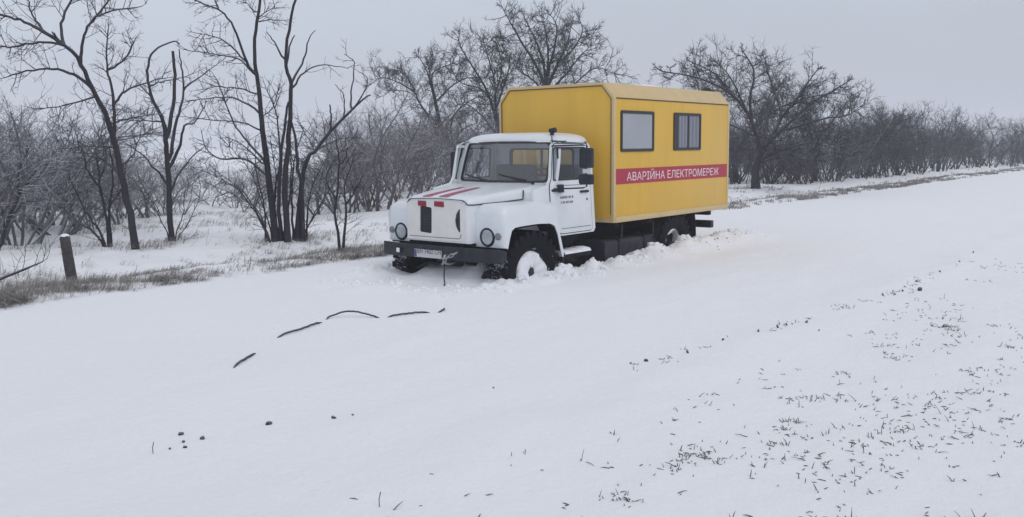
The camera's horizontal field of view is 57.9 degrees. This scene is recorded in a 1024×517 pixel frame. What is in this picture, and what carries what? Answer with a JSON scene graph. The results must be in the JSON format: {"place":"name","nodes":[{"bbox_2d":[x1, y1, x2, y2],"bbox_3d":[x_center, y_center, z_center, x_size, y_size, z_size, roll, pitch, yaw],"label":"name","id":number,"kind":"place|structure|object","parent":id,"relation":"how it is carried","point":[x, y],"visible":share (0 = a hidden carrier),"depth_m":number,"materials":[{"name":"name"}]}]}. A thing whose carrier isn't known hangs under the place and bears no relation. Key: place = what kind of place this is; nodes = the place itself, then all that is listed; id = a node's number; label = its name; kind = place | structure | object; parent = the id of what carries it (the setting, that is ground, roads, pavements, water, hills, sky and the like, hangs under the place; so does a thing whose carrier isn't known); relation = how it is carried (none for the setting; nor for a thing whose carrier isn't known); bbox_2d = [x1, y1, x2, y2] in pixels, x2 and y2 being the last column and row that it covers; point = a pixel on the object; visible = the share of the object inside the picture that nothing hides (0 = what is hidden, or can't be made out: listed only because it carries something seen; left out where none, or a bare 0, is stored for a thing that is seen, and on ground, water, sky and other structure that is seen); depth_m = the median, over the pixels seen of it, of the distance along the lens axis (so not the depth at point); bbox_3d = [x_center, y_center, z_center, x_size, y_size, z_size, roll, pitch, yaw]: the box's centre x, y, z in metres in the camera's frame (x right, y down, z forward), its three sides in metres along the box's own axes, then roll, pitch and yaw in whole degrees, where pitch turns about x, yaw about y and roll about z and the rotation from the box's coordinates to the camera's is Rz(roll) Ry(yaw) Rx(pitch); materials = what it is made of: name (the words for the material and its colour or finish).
{"place":"outdoors","nodes":[
{"label":"outdoors","id":0,"kind":"place"},
{"bbox_2d":[0,143,1023,516],"bbox_3d":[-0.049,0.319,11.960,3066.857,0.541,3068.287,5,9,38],"label":"ground","id":1,"kind":"structure","parent":0,"point":[460,397],"depth_m":7.24,"materials":[{"name":"white snow"}]},
{"bbox_2d":[0,91,41,157],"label":"slender tree","id":2,"kind":"object","parent":1,"relation":"on","point":[12,132],"visible":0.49,"depth_m":21.33,"materials":[{"name":"grey plant"}]},
{"bbox_2d":[0,150,49,225],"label":"bush","id":3,"kind":"object","parent":1,"relation":"on","point":[10,180],"visible":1,"depth_m":14.70,"materials":[{"name":"grey plant"}]},
{"bbox_2d":[0,137,67,249],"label":"shrub","id":4,"kind":"object","parent":1,"relation":"on","point":[5,227],"visible":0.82,"depth_m":15.02,"materials":[{"name":"brown plant"}]},
{"bbox_2d":[0,100,73,171],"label":"frosted shrub","id":5,"kind":"object","parent":1,"relation":"on","point":[27,121],"visible":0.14,"depth_m":40.68,"materials":[{"name":"grey plant"}]},
{"bbox_2d":[0,130,80,225],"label":"frosted shrub","id":6,"kind":"object","parent":1,"relation":"on","point":[45,201],"visible":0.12,"depth_m":20.24,"materials":[{"name":"grey plant"}]},
{"bbox_2d":[0,130,83,232],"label":"frosted shrub","id":7,"kind":"object","parent":1,"relation":"on","point":[11,199],"visible":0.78,"depth_m":15.15,"materials":[{"name":"grey plant"}]},
{"bbox_2d":[0,117,88,240],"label":"slender tree","id":8,"kind":"object","parent":1,"relation":"on","point":[22,199],"visible":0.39,"depth_m":17.43,"materials":[{"name":"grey plant"}]},
{"bbox_2d":[0,107,90,221],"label":"frosted shrub","id":9,"kind":"object","parent":1,"relation":"on","point":[34,155],"visible":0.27,"depth_m":21.03,"materials":[{"name":"grey plant"}]},
{"bbox_2d":[0,120,116,235],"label":"frosted shrub","id":10,"kind":"object","parent":1,"relation":"on","point":[38,232],"visible":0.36,"depth_m":18.98,"materials":[{"name":"grey plant"}]},
{"bbox_2d":[23,147,96,230],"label":"bush","id":11,"kind":"object","parent":1,"relation":"on","point":[69,217],"visible":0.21,"depth_m":19.58,"materials":[{"name":"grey plant"}]},
{"bbox_2d":[0,84,127,245],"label":"frosted shrub","id":12,"kind":"object","parent":1,"relation":"on","point":[40,220],"visible":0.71,"depth_m":16.61,"materials":[{"name":"grey plant"}]},
{"bbox_2d":[59,234,77,282],"bbox_3d":[-5.937,0.142,12.443,0.203,0.960,0.151,-1,7,-5],"label":"fence post","id":13,"kind":"object","parent":1,"relation":"on","point":[68,257],"visible":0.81,"depth_m":12.36,"materials":[{"name":"grey"}]},
{"bbox_2d":[0,95,142,230],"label":"frosted shrub","id":14,"kind":"object","parent":1,"relation":"on","point":[36,209],"visible":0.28,"depth_m":19.03,"materials":[{"name":"grey plant"}]},
{"bbox_2d":[0,166,166,234],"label":"frosted shrub","id":15,"kind":"object","parent":1,"relation":"on","point":[76,224],"visible":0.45,"depth_m":18.79,"materials":[{"name":"grey plant"}]},
{"bbox_2d":[0,0,174,249],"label":"leaning tree","id":16,"kind":"object","parent":1,"relation":"on","point":[119,164],"visible":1,"depth_m":14.54,"materials":[{"name":"black plant"}]},
{"bbox_2d":[39,151,139,224],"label":"frosted shrub","id":17,"kind":"object","parent":1,"relation":"on","point":[117,209],"visible":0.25,"depth_m":20.97,"materials":[{"name":"grey plant"}]},
{"bbox_2d":[49,161,132,228],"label":"frosted shrub","id":18,"kind":"object","parent":1,"relation":"on","point":[94,194],"visible":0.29,"depth_m":20.02,"materials":[{"name":"grey plant"}]},
{"bbox_2d":[55,124,142,246],"bbox_3d":[-6.952,-1.155,15.599,1.029,2.365,1.455,5,9,38],"label":"sprayed shrub","id":19,"kind":"object","parent":1,"relation":"on","point":[108,220],"visible":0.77,"depth_m":15.58,"materials":[{"name":"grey plant"}]},
{"bbox_2d":[37,91,182,243],"bbox_3d":[-7.824,-1.701,17.867,2.901,3.195,1.866,-2,7,-8],"label":"slender tree","id":20,"kind":"object","parent":1,"relation":"on","point":[52,215],"visible":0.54,"depth_m":17.85,"materials":[{"name":"black plant"}]},
{"bbox_2d":[67,158,154,220],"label":"frosted shrub","id":21,"kind":"object","parent":1,"relation":"on","point":[113,188],"visible":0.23,"depth_m":21.80,"materials":[{"name":"grey plant"}]},
{"bbox_2d":[59,95,177,224],"bbox_3d":[-8.721,-2.053,20.343,2.905,3.158,1.868,0,7,7],"label":"slender tree","id":22,"kind":"object","parent":1,"relation":"on","point":[121,139],"visible":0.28,"depth_m":20.47,"materials":[{"name":"grey plant"}]},
{"bbox_2d":[86,159,165,217],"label":"frosted shrub","id":23,"kind":"object","parent":1,"relation":"on","point":[147,208],"visible":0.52,"depth_m":22.26,"materials":[{"name":"grey plant"}]},
{"bbox_2d":[76,155,188,218],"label":"frosted shrub","id":24,"kind":"object","parent":1,"relation":"on","point":[137,191],"visible":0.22,"depth_m":22.84,"materials":[{"name":"grey plant"}]},
{"bbox_2d":[99,131,195,206],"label":"slender tree","id":25,"kind":"object","parent":1,"relation":"on","point":[150,168],"visible":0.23,"depth_m":26.25,"materials":[{"name":"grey plant"}]},
{"bbox_2d":[116,163,215,215],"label":"frosted shrub","id":26,"kind":"object","parent":1,"relation":"on","point":[160,204],"visible":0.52,"depth_m":23.27,"materials":[{"name":"grey plant"}]},
{"bbox_2d":[119,41,221,240],"bbox_3d":[-6.105,-1.993,16.756,2.001,3.802,1.093,-5,8,-30],"label":"looped tree","id":27,"kind":"object","parent":1,"relation":"on","point":[168,166],"visible":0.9,"depth_m":16.73,"materials":[{"name":"black plant"}]},
{"bbox_2d":[129,155,242,211],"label":"frosted shrub","id":28,"kind":"object","parent":1,"relation":"on","point":[184,183],"visible":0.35,"depth_m":25.64,"materials":[{"name":"grey plant"}]},
{"bbox_2d":[165,176,213,214],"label":"frosted shrub","id":29,"kind":"object","parent":1,"relation":"on","point":[191,196],"visible":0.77,"depth_m":23.86,"materials":[{"name":"grey plant"}]},
{"bbox_2d":[174,174,243,205],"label":"shrub","id":30,"kind":"object","parent":1,"relation":"on","point":[213,192],"visible":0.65,"depth_m":27.64,"materials":[{"name":"grey plant"}]},
{"bbox_2d":[204,175,261,207],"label":"frosted shrub","id":31,"kind":"object","parent":1,"relation":"on","point":[231,193],"visible":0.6,"depth_m":27.43,"materials":[{"name":"grey plant"}]},
{"bbox_2d":[233,157,290,205],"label":"slender tree","id":32,"kind":"object","parent":1,"relation":"on","point":[259,183],"visible":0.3,"depth_m":27.82,"materials":[{"name":"grey plant"}]},
{"bbox_2d":[171,0,374,242],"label":"many stemmed tree","id":33,"kind":"object","parent":1,"relation":"on","point":[277,233],"visible":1,"depth_m":16.72,"materials":[{"name":"black plant"}]},
{"bbox_2d":[270,155,347,214],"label":"bush","id":34,"kind":"object","parent":1,"relation":"on","point":[314,185],"visible":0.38,"depth_m":23.01,"materials":[{"name":"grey plant"}]},
{"bbox_2d":[258,107,370,208],"bbox_3d":[-5.427,-2.553,24.632,3.020,2.967,2.523,3,8,24],"label":"slender tree","id":35,"kind":"object","parent":1,"relation":"on","point":[301,159],"visible":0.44,"depth_m":24.76,"materials":[{"name":"grey plant"}]},
{"bbox_2d":[305,109,361,184],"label":"frosted shrub","id":36,"kind":"object","parent":1,"relation":"on","point":[331,132],"visible":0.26,"depth_m":34.61,"materials":[{"name":"grey plant"}]},
{"bbox_2d":[310,129,373,251],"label":"sapling","id":37,"kind":"object","parent":1,"relation":"on","point":[334,213],"visible":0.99,"depth_m":15.19,"materials":[{"name":"brown plant"}]},
{"bbox_2d":[253,144,438,212],"bbox_3d":[-4.588,-1.961,23.565,4.681,1.973,4.398,3,8,28],"label":"frosted shrub","id":38,"kind":"object","parent":1,"relation":"on","point":[362,192],"visible":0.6,"depth_m":23.22,"materials":[{"name":"grey plant"}]},
{"bbox_2d":[313,105,411,190],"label":"frosted shrub","id":39,"kind":"object","parent":1,"relation":"on","point":[350,122],"visible":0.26,"depth_m":34.63,"materials":[{"name":"grey plant"}]},
{"bbox_2d":[268,72,457,211],"bbox_3d":[-3.629,-2.873,23.467,5.524,3.935,3.042,4,8,31],"label":"frosted shrub","id":40,"kind":"object","parent":1,"relation":"on","point":[378,143],"visible":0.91,"depth_m":23.43,"materials":[{"name":"grey plant"}]},
{"bbox_2d":[322,135,407,200],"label":"brown shrub","id":41,"kind":"object","parent":1,"relation":"on","point":[371,165],"visible":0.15,"depth_m":28.60,"materials":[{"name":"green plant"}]},
{"bbox_2d":[291,110,448,207],"bbox_3d":[-3.913,-2.698,25.622,4.934,2.930,4.443,-2,7,-9],"label":"brown shrub","id":42,"kind":"object","parent":1,"relation":"on","point":[363,202],"visible":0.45,"depth_m":25.93,"materials":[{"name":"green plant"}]},
{"bbox_2d":[312,122,445,207],"bbox_3d":[-3.377,-2.503,25.556,3.646,2.547,3.283,1,7,9],"label":"brown shrub","id":43,"kind":"object","parent":1,"relation":"on","point":[407,175],"visible":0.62,"depth_m":25.01,"materials":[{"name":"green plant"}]},
{"bbox_2d":[345,104,433,190],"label":"frosted shrub","id":44,"kind":"object","parent":1,"relation":"on","point":[373,118],"visible":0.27,"depth_m":34.47,"materials":[{"name":"grey plant"}]},
{"bbox_2d":[324,124,459,211],"bbox_3d":[-3.471,-2.271,23.653,2.431,2.484,4.415,4,8,35],"label":"brown shrub","id":45,"kind":"object","parent":1,"relation":"on","point":[374,188],"visible":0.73,"depth_m":23.80,"materials":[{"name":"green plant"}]},
{"bbox_2d":[322,92,484,199],"bbox_3d":[-3.912,-3.484,29.188,5.034,3.812,4.532,5,9,38],"label":"brown shrub","id":46,"kind":"object","parent":1,"relation":"on","point":[374,127],"visible":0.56,"depth_m":29.52,"materials":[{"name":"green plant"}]},
{"bbox_2d":[358,128,486,197],"bbox_3d":[-3.275,-3.034,30.090,4.482,2.630,4.612,2,7,20],"label":"frosted shrub","id":47,"kind":"object","parent":1,"relation":"on","point":[426,167],"visible":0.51,"depth_m":30.61,"materials":[{"name":"grey plant"}]},
{"bbox_2d":[383,99,474,193],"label":"brown shrub","id":48,"kind":"object","parent":1,"relation":"on","point":[422,142],"visible":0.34,"depth_m":32.00,"materials":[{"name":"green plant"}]},
{"bbox_2d":[406,137,453,186],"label":"frosted shrub","id":49,"kind":"object","parent":1,"relation":"on","point":[439,162],"visible":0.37,"depth_m":34.43,"materials":[{"name":"grey plant"}]},
{"bbox_2d":[355,36,509,182],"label":"flat topped tree","id":50,"kind":"object","parent":1,"relation":"on","point":[430,65],"visible":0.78,"depth_m":40.12,"materials":[{"name":"brown plant"}]},
{"bbox_2d":[382,128,485,192],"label":"frosted shrub","id":51,"kind":"object","parent":1,"relation":"on","point":[442,177],"visible":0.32,"depth_m":33.31,"materials":[{"name":"grey plant"}]},
{"bbox_2d":[398,103,473,179],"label":"frosted shrub","id":52,"kind":"object","parent":1,"relation":"on","point":[428,132],"visible":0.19,"depth_m":40.15,"materials":[{"name":"grey plant"}]},
{"bbox_2d":[395,130,477,189],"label":"brown shrub","id":53,"kind":"object","parent":1,"relation":"on","point":[438,162],"visible":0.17,"depth_m":34.91,"materials":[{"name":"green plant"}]},
{"bbox_2d":[426,97,498,174],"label":"slender tree","id":54,"kind":"object","parent":1,"relation":"on","point":[489,120],"visible":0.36,"depth_m":37.12,"materials":[{"name":"grey plant"}]},
{"bbox_2d":[432,100,497,176],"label":"slender tree","id":55,"kind":"object","parent":1,"relation":"on","point":[455,136],"visible":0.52,"depth_m":36.50,"materials":[{"name":"grey plant"}]},
{"bbox_2d":[436,137,498,180],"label":"frosted shrub","id":56,"kind":"object","parent":1,"relation":"on","point":[485,166],"visible":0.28,"depth_m":36.61,"materials":[{"name":"grey plant"}]},
{"bbox_2d":[433,18,533,145],"bbox_3d":[-1.199,-6.537,39.360,4.426,7.306,4.440,0,7,5],"label":"fan shaped tree","id":57,"kind":"object","parent":1,"relation":"on","point":[495,104],"visible":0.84,"depth_m":38.62,"materials":[{"name":"brown plant"}]},
{"bbox_2d":[320,228,767,297],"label":"snow clods","id":58,"kind":"object","parent":1,"relation":"on","point":[496,287],"visible":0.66,"depth_m":12.54,"materials":[{"name":"white snow"}]},
{"bbox_2d":[384,82,729,279],"bbox_3d":[1.125,-1.178,14.870,2.700,3.283,6.726,5,9,38],"label":"utility truck","id":59,"kind":"object","parent":1,"relation":"on","point":[583,173],"visible":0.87,"depth_m":14.07,"materials":[{"name":"metal"}]},
{"bbox_2d":[233,264,445,367],"bbox_3d":[-1.315,0.553,9.736,1.008,0.338,5.335,2,7,19],"label":"tow rope","id":60,"kind":"object","parent":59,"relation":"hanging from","point":[252,354],"visible":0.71,"depth_m":9.59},
{"bbox_2d":[481,0,639,86],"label":"domed tree","id":61,"kind":"object","parent":1,"relation":"on","point":[544,79],"visible":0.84,"depth_m":40.17,"materials":[{"name":"brown plant"}]},
{"bbox_2d":[152,261,1023,516],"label":"stubble","id":62,"kind":"object","parent":1,"relation":"on","point":[786,444],"visible":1,"depth_m":5.59,"materials":[{"name":"brown plant"}]},
{"bbox_2d":[728,121,768,183],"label":"dark shrub","id":63,"kind":"object","parent":1,"relation":"on","point":[734,163],"visible":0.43,"depth_m":37.88,"materials":[{"name":"brown plant"}]},
{"bbox_2d":[729,115,769,183],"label":"belt tree","id":64,"kind":"object","parent":1,"relation":"on","point":[743,151],"visible":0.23,"depth_m":37.95,"materials":[{"name":"brown plant"}]},
{"bbox_2d":[678,62,846,182],"bbox_3d":[9.899,-5.814,39.825,5.607,5.605,7.779,-7,9,-41],"label":"spreading tree","id":65,"kind":"object","parent":1,"relation":"on","point":[767,110],"visible":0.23,"depth_m":39.07,"materials":[{"name":"brown plant"}]},
{"bbox_2d":[645,35,885,188],"bbox_3d":[8.653,-5.230,33.113,8.456,6.092,6.095,0,7,0],"label":"spreading tree","id":66,"kind":"object","parent":1,"relation":"on","point":[759,160],"visible":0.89,"depth_m":32.56,"materials":[{"name":"brown plant"}]},
{"bbox_2d":[735,134,811,183],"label":"dark shrub","id":67,"kind":"object","parent":1,"relation":"on","point":[772,162],"visible":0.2,"depth_m":38.35,"materials":[{"name":"grey plant"}]},
{"bbox_2d":[729,132,821,183],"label":"dark shrub","id":68,"kind":"object","parent":1,"relation":"on","point":[767,182],"visible":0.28,"depth_m":37.72,"materials":[{"name":"grey plant"}]},
{"bbox_2d":[771,146,823,183],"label":"dark shrub","id":69,"kind":"object","parent":1,"relation":"on","point":[797,176],"visible":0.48,"depth_m":37.29,"materials":[{"name":"grey plant"}]},
{"bbox_2d":[766,126,831,183],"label":"dark shrub","id":70,"kind":"object","parent":1,"relation":"on","point":[796,159],"visible":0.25,"depth_m":37.25,"materials":[{"name":"grey plant"}]},
{"bbox_2d":[758,87,858,180],"bbox_3d":[13.308,-5.404,40.869,4.388,4.386,6.088,4,8,35],"label":"spreading tree","id":71,"kind":"object","parent":1,"relation":"on","point":[809,125],"visible":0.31,"depth_m":39.97,"materials":[{"name":"brown plant"}]},
{"bbox_2d":[790,121,870,180],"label":"dark shrub","id":72,"kind":"object","parent":1,"relation":"on","point":[854,145],"visible":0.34,"depth_m":40.85,"materials":[{"name":"grey plant"}]},
{"bbox_2d":[806,150,861,181],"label":"dark shrub","id":73,"kind":"object","parent":1,"relation":"on","point":[823,169],"visible":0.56,"depth_m":38.91,"materials":[{"name":"grey plant"}]},
{"bbox_2d":[783,112,895,181],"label":"dark shrub","id":74,"kind":"object","parent":1,"relation":"on","point":[839,167],"visible":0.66,"depth_m":39.36,"materials":[{"name":"grey plant"}]},
{"bbox_2d":[804,136,902,178],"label":"dark shrub","id":75,"kind":"object","parent":1,"relation":"on","point":[857,176],"visible":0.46,"depth_m":42.08,"materials":[{"name":"grey plant"}]},
{"bbox_2d":[808,128,907,177],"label":"dark shrub","id":76,"kind":"object","parent":1,"relation":"on","point":[865,173],"visible":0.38,"depth_m":43.26,"materials":[{"name":"grey plant"}]},
{"bbox_2d":[830,92,885,175],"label":"belt tree","id":77,"kind":"object","parent":1,"relation":"on","point":[860,126],"visible":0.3,"depth_m":47.17,"materials":[{"name":"grey plant"}]},
{"bbox_2d":[836,102,917,176],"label":"spreading tree","id":78,"kind":"object","parent":1,"relation":"on","point":[902,121],"visible":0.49,"depth_m":44.19,"materials":[{"name":"brown plant"}]},
{"bbox_2d":[851,124,907,177],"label":"dark shrub","id":79,"kind":"object","parent":1,"relation":"on","point":[881,152],"visible":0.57,"depth_m":44.05,"materials":[{"name":"grey plant"}]},
{"bbox_2d":[848,124,911,175],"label":"dark shrub","id":80,"kind":"object","parent":1,"relation":"on","point":[889,149],"visible":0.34,"depth_m":45.26,"materials":[{"name":"grey plant"}]},
{"bbox_2d":[851,112,914,176],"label":"dark shrub","id":81,"kind":"object","parent":1,"relation":"on","point":[887,175],"visible":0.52,"depth_m":44.67,"materials":[{"name":"grey plant"}]},
{"bbox_2d":[850,107,923,177],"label":"belt tree","id":82,"kind":"object","parent":1,"relation":"on","point":[878,135],"visible":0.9,"depth_m":42.47,"materials":[{"name":"grey plant"}]},
{"bbox_2d":[882,133,927,175],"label":"dark shrub","id":83,"kind":"object","parent":1,"relation":"on","point":[891,169],"visible":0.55,"depth_m":45.62,"materials":[{"name":"grey plant"}]},
{"bbox_2d":[876,110,939,174],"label":"belt tree","id":84,"kind":"object","parent":1,"relation":"on","point":[919,135],"visible":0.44,"depth_m":47.36,"materials":[{"name":"grey plant"}]},
{"bbox_2d":[879,130,941,175],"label":"dark shrub","id":85,"kind":"object","parent":1,"relation":"on","point":[906,156],"visible":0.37,"depth_m":45.99,"materials":[{"name":"grey plant"}]},
{"bbox_2d":[882,100,948,173],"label":"dark shrub","id":86,"kind":"object","parent":1,"relation":"on","point":[915,151],"visible":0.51,"depth_m":48.43,"materials":[{"name":"grey plant"}]},
{"bbox_2d":[886,111,947,172],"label":"belt tree","id":87,"kind":"object","parent":1,"relation":"on","point":[925,148],"visible":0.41,"depth_m":49.00,"materials":[{"name":"grey plant"}]},
{"bbox_2d":[894,97,951,170],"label":"dark shrub","id":88,"kind":"object","parent":1,"relation":"on","point":[930,127],"visible":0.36,"depth_m":53.11,"materials":[{"name":"grey plant"}]},
{"bbox_2d":[901,125,953,174],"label":"dark shrub","id":89,"kind":"object","parent":1,"relation":"on","point":[929,156],"visible":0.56,"depth_m":48.54,"materials":[{"name":"grey plant"}]},
{"bbox_2d":[905,98,968,167],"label":"belt tree","id":90,"kind":"object","parent":1,"relation":"on","point":[939,122],"visible":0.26,"depth_m":56.20,"materials":[{"name":"grey plant"}]},
{"bbox_2d":[927,105,971,171],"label":"belt tree","id":91,"kind":"object","parent":1,"relation":"on","point":[938,167],"visible":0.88,"depth_m":50.99,"materials":[{"name":"grey plant"}]},
{"bbox_2d":[931,115,979,170],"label":"dark shrub","id":92,"kind":"object","parent":1,"relation":"on","point":[943,167],"visible":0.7,"depth_m":52.19,"materials":[{"name":"grey plant"}]},
{"bbox_2d":[936,125,991,168],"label":"dark shrub","id":93,"kind":"object","parent":1,"relation":"on","point":[965,146],"visible":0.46,"depth_m":55.70,"materials":[{"name":"grey plant"}]},
{"bbox_2d":[951,129,977,168],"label":"belt tree","id":94,"kind":"object","parent":1,"relation":"on","point":[961,152],"visible":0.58,"depth_m":54.97,"materials":[{"name":"grey plant"}]},
{"bbox_2d":[947,126,996,167],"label":"dark shrub","id":95,"kind":"object","parent":1,"relation":"on","point":[975,157],"visible":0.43,"depth_m":57.83,"materials":[{"name":"grey plant"}]},
{"bbox_2d":[958,112,1003,168],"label":"belt tree","id":96,"kind":"object","parent":1,"relation":"on","point":[992,128],"visible":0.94,"depth_m":55.13,"materials":[{"name":"grey plant"}]},
{"bbox_2d":[950,119,1012,167],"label":"belt tree","id":97,"kind":"object","parent":1,"relation":"on","point":[988,144],"visible":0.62,"depth_m":58.53,"materials":[{"name":"grey plant"}]},
{"bbox_2d":[945,108,1023,167],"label":"belt tree","id":98,"kind":"object","parent":1,"relation":"on","point":[1010,147],"visible":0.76,"depth_m":61.06,"materials":[{"name":"grey plant"}]},
{"bbox_2d":[0,167,1023,309],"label":"verge grass","id":99,"kind":"structure","parent":0,"point":[20,297],"depth_m":14.61,"materials":[{"name":"brown plant"}]},
{"bbox_2d":[0,235,57,279],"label":"fallen branch","id":100,"kind":"object","parent":99,"relation":"on","point":[15,271],"visible":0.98,"depth_m":12.13,"materials":[{"name":"grey wood"}]},
{"bbox_2d":[0,0,1023,151],"label":"sky","id":101,"kind":"structure","parent":0,"point":[968,54],"materials":[{"name":"grey"}]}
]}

